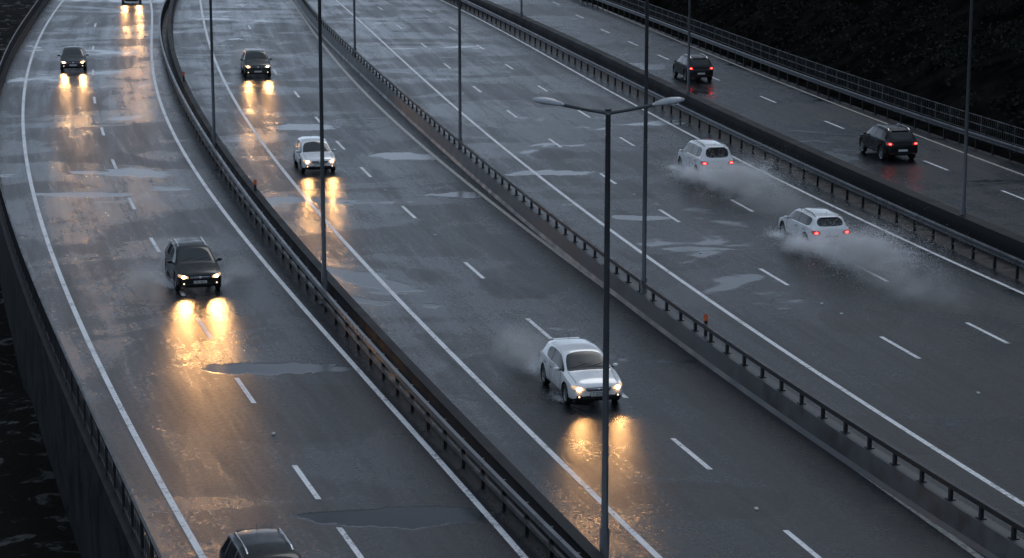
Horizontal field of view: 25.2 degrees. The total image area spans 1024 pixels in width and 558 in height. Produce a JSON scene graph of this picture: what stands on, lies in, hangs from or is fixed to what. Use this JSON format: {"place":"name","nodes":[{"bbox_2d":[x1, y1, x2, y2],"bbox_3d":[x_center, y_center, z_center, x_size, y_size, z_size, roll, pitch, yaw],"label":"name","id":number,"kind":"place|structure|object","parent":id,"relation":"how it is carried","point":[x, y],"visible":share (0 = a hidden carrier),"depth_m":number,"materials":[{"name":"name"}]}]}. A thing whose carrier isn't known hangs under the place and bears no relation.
{"place":"outdoors","nodes":[
{"label":"outdoors","id":0,"kind":"place"},
{"bbox_2d":[0,0,80,557],"bbox_3d":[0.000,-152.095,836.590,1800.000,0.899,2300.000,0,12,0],"label":"ground","id":1,"kind":"structure","parent":0,"point":[34,522],"depth_m":78.18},
{"bbox_2d":[0,0,149,557],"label":"retaining wall","id":2,"kind":"structure","parent":1,"relation":"on","point":[98,521],"depth_m":73.96,"materials":[{"name":"concrete"}]},
{"bbox_2d":[0,0,161,557],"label":"railing","id":3,"kind":"object","parent":2,"relation":"on","point":[81,401],"visible":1,"depth_m":70.41,"materials":[{"name":"metal"}]},
{"bbox_2d":[122,0,140,2],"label":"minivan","id":4,"kind":"object","parent":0,"point":[131,1],"visible":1,"depth_m":209.99,"materials":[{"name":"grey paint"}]},
{"bbox_2d":[0,0,547,557],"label":"road","id":5,"kind":"structure","parent":0,"point":[354,450],"depth_m":78.95,"materials":[{"name":"grey asphalt"}]},
{"bbox_2d":[57,46,88,70],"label":"sedan","id":6,"kind":"object","parent":5,"relation":"on","point":[73,57],"visible":1,"depth_m":158.46,"materials":[{"name":"paint"}]},
{"bbox_2d":[21,0,206,557],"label":"lane line","id":7,"kind":"object","parent":5,"relation":"on","point":[172,503],"visible":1,"depth_m":77.37,"materials":[{"name":"paint"}]},
{"bbox_2d":[99,230,276,288],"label":"water spray","id":8,"kind":"object","parent":5,"relation":"on","point":[168,284],"visible":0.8,"depth_m":88.46,"materials":[{"name":"white liquid"}]},
{"bbox_2d":[165,234,221,290],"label":"station wagon","id":9,"kind":"object","parent":5,"relation":"on","point":[191,262],"visible":1,"depth_m":87.91,"materials":[{"name":"black paint"}]},
{"bbox_2d":[92,23,363,557],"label":"lane markings","id":10,"kind":"object","parent":5,"relation":"on","point":[351,544],"visible":0.98,"depth_m":71.82,"materials":[{"name":"paint"}]},
{"bbox_2d":[219,525,301,557],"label":"station wagon","id":11,"kind":"object","parent":5,"relation":"on","point":[265,542],"visible":1,"depth_m":53.25,"materials":[{"name":"black paint"}]},
{"bbox_2d":[149,0,527,557],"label":"lane line","id":12,"kind":"object","parent":5,"relation":"on","point":[477,503],"visible":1,"depth_m":77.51,"materials":[{"name":"paint"}]},
{"bbox_2d":[173,0,986,557],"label":"road","id":13,"kind":"structure","parent":0,"point":[669,496],"depth_m":80.43,"materials":[{"name":"grey asphalt"}]},
{"bbox_2d":[215,47,286,69],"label":"water spray","id":14,"kind":"object","parent":13,"relation":"on","point":[238,66],"visible":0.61,"depth_m":158.89,"materials":[{"name":"white liquid"}]},
{"bbox_2d":[240,48,271,76],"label":"suv","id":15,"kind":"object","parent":13,"relation":"on","point":[255,60],"visible":1,"depth_m":154.83,"materials":[{"name":"grey paint"}]},
{"bbox_2d":[271,133,339,159],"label":"water spray","id":16,"kind":"object","parent":13,"relation":"on","point":[292,153],"visible":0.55,"depth_m":118.75,"materials":[{"name":"white liquid"}]},
{"bbox_2d":[293,134,335,171],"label":"hatchback","id":17,"kind":"object","parent":13,"relation":"on","point":[306,152],"visible":0.89,"depth_m":115.50,"materials":[{"name":"white paint"}]},
{"bbox_2d":[162,7,556,557],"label":"median","id":18,"kind":"object","parent":13,"relation":"on","point":[532,536],"visible":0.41,"depth_m":70.43,"materials":[{"name":"grey concrete"}]},
{"bbox_2d":[209,0,215,155],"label":"street lamp","id":19,"kind":"object","parent":18,"relation":"on","point":[212,83],"visible":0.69,"depth_m":119.77,"materials":[{"name":"metal"}]},
{"bbox_2d":[318,0,328,303],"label":"street lamp","id":20,"kind":"object","parent":18,"relation":"on","point":[323,245],"visible":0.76,"depth_m":84.24,"materials":[{"name":"metal"}]},
{"bbox_2d":[159,0,581,557],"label":"guardrail","id":21,"kind":"object","parent":13,"relation":"on","point":[544,526],"visible":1,"depth_m":72.89,"materials":[{"name":"metal"}]},
{"bbox_2d":[166,0,605,557],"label":"concrete barrier","id":22,"kind":"object","parent":13,"relation":"on","point":[520,484],"visible":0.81,"depth_m":73.41,"materials":[{"name":"grey concrete"}]},
{"bbox_2d":[254,180,256,190],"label":"delineator post","id":23,"kind":"object","parent":22,"relation":"on","point":[255,184],"visible":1,"depth_m":105.46,"materials":[{"name":"orange"}]},
{"bbox_2d":[199,0,661,557],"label":"lane line","id":24,"kind":"object","parent":13,"relation":"on","point":[533,436],"visible":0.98,"depth_m":77.23,"materials":[{"name":"paint"}]},
{"bbox_2d":[241,4,821,557],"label":"lane markings","id":25,"kind":"object","parent":13,"relation":"on","point":[787,532],"visible":0.88,"depth_m":67.23,"materials":[{"name":"paint"}]},
{"bbox_2d":[462,284,620,401],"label":"water spray","id":26,"kind":"object","parent":13,"relation":"on","point":[531,365],"visible":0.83,"depth_m":74.87,"materials":[{"name":"white liquid"}]},
{"bbox_2d":[539,334,621,403],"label":"hatchback","id":27,"kind":"object","parent":13,"relation":"on","point":[571,368],"visible":0.94,"depth_m":71.59,"materials":[{"name":"white paint"}]},
{"bbox_2d":[532,97,684,557],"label":"street lamp","id":28,"kind":"object","parent":13,"relation":"on","point":[604,528],"visible":1,"depth_m":53.91,"materials":[{"name":"metal"}]},
{"bbox_2d":[271,189,979,509],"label":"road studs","id":29,"kind":"object","parent":13,"relation":"on","point":[755,508],"visible":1,"depth_m":72.42,"materials":[{"name":"white plastic"}]},
{"bbox_2d":[290,0,983,557],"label":"lane line","id":30,"kind":"object","parent":13,"relation":"on","point":[958,542],"visible":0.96,"depth_m":102.64,"materials":[{"name":"paint"}]},
{"bbox_2d":[307,0,1023,539],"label":"road","id":31,"kind":"structure","parent":0,"point":[929,394],"depth_m":93.32,"materials":[{"name":"grey asphalt"}]},
{"bbox_2d":[353,0,356,55],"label":"street lamp","id":32,"kind":"object","parent":31,"relation":"on","point":[354,29],"visible":0.75,"depth_m":161.21,"materials":[{"name":"metal"}]},
{"bbox_2d":[458,0,461,147],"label":"street lamp","id":33,"kind":"object","parent":31,"relation":"on","point":[459,80],"visible":0.78,"depth_m":117.97,"materials":[{"name":"metal"}]},
{"bbox_2d":[641,0,648,293],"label":"street lamp","id":34,"kind":"object","parent":31,"relation":"on","point":[644,231],"visible":0.82,"depth_m":82.88,"materials":[{"name":"metal"}]},
{"bbox_2d":[378,7,919,357],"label":"lane markings","id":35,"kind":"object","parent":31,"relation":"on","point":[785,283],"visible":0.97,"depth_m":96.72,"materials":[{"name":"paint"}]},
{"bbox_2d":[295,0,1023,557],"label":"concrete barrier","id":36,"kind":"object","parent":31,"relation":"on","point":[961,522],"visible":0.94,"depth_m":73.10,"materials":[{"name":"grey concrete"}]},
{"bbox_2d":[302,0,1023,539],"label":"guardrail","id":37,"kind":"object","parent":36,"relation":"on","point":[948,484],"visible":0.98,"depth_m":74.78,"materials":[{"name":"metal"}]},
{"bbox_2d":[704,314,707,335],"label":"delineator post","id":38,"kind":"object","parent":36,"relation":"on","point":[705,321],"visible":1,"depth_m":77.16,"materials":[{"name":"orange plastic"}]},
{"bbox_2d":[335,0,1023,505],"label":"lane line","id":39,"kind":"object","parent":31,"relation":"on","point":[985,480],"visible":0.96,"depth_m":82.09,"materials":[{"name":"paint"}]},
{"bbox_2d":[677,139,733,175],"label":"suv","id":40,"kind":"object","parent":31,"relation":"on","point":[693,149],"visible":0.76,"depth_m":112.73,"materials":[{"name":"white paint"}]},
{"bbox_2d":[426,9,1008,342],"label":"lane markings","id":41,"kind":"object","parent":31,"relation":"on","point":[986,332],"visible":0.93,"depth_m":91.71,"materials":[{"name":"paint"}]},
{"bbox_2d":[441,0,1023,294],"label":"lane line","id":42,"kind":"object","parent":31,"relation":"on","point":[987,277],"visible":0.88,"depth_m":110.27,"materials":[{"name":"paint"}]},
{"bbox_2d":[652,138,842,208],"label":"water spray","id":43,"kind":"object","parent":31,"relation":"on","point":[713,176],"visible":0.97,"depth_m":109.91,"materials":[{"name":"white liquid"}]},
{"bbox_2d":[778,207,848,244],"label":"station wagon","id":44,"kind":"object","parent":31,"relation":"on","point":[801,216],"visible":0.77,"depth_m":95.40,"materials":[{"name":"white paint"}]},
{"bbox_2d":[758,203,990,293],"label":"water spray","id":45,"kind":"object","parent":31,"relation":"on","point":[854,244],"visible":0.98,"depth_m":92.33,"materials":[{"name":"white liquid"}]},
{"bbox_2d":[488,0,1023,235],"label":"road","id":46,"kind":"structure","parent":0,"point":[798,115],"depth_m":135.65,"materials":[{"name":"grey asphalt"}]},
{"bbox_2d":[672,54,712,80],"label":"suv","id":47,"kind":"object","parent":46,"relation":"on","point":[701,66],"visible":0.91,"depth_m":151.93,"materials":[{"name":"black paint"}]},
{"bbox_2d":[447,0,1023,282],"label":"median","id":48,"kind":"object","parent":46,"relation":"on","point":[981,257],"visible":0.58,"depth_m":113.19,"materials":[{"name":"grey concrete"}]},
{"bbox_2d":[520,0,522,15],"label":"street lamp","id":49,"kind":"object","parent":48,"relation":"on","point":[521,13],"visible":0.59,"depth_m":188.17,"materials":[{"name":"metal"}]},
{"bbox_2d":[686,0,690,93],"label":"street lamp","id":50,"kind":"object","parent":48,"relation":"on","point":[688,57],"visible":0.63,"depth_m":138.14,"materials":[{"name":"metal"}]},
{"bbox_2d":[450,0,1023,277],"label":"guardrail","id":51,"kind":"object","parent":48,"relation":"on","point":[954,234],"visible":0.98,"depth_m":115.29,"materials":[{"name":"metal"}]},
{"bbox_2d":[960,0,972,214],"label":"street lamp","id":52,"kind":"object","parent":48,"relation":"on","point":[963,210],"visible":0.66,"depth_m":97.35,"materials":[{"name":"metal"}]},
{"bbox_2d":[455,0,1023,260],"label":"concrete barrier","id":53,"kind":"object","parent":46,"relation":"on","point":[989,234],"visible":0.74,"depth_m":118.26,"materials":[{"name":"grey concrete"}]},
{"bbox_2d":[554,2,1023,199],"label":"lane markings","id":54,"kind":"object","parent":46,"relation":"on","point":[825,121],"visible":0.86,"depth_m":132.69,"materials":[{"name":"paint"}]},
{"bbox_2d":[582,0,1023,159],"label":"guardrail","id":55,"kind":"object","parent":46,"relation":"on","point":[930,121],"visible":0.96,"depth_m":144.12,"materials":[{"name":"metal"}]},
{"bbox_2d":[590,3,1023,175],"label":"lane line","id":56,"kind":"object","parent":46,"relation":"on","point":[822,98],"visible":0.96,"depth_m":143.77,"materials":[{"name":"paint"}]},
{"bbox_2d":[859,124,917,159],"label":"suv","id":57,"kind":"object","parent":46,"relation":"on","point":[883,140],"visible":1,"depth_m":118.85,"materials":[{"name":"black paint"}]},
{"bbox_2d":[583,0,1023,163],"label":"hillside","id":58,"kind":"structure","parent":0,"point":[989,82],"depth_m":145.95,"materials":[{"name":"plant"}]},
{"bbox_2d":[608,0,1023,152],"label":"fence","id":59,"kind":"object","parent":58,"relation":"on","point":[748,49],"visible":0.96,"depth_m":148.21,"materials":[{"name":"metal"}]},
{"bbox_2d":[649,0,1023,135],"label":"bushes","id":60,"kind":"object","parent":58,"relation":"on","point":[935,59],"visible":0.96,"depth_m":145.03,"materials":[{"name":"green plant"}]}
]}

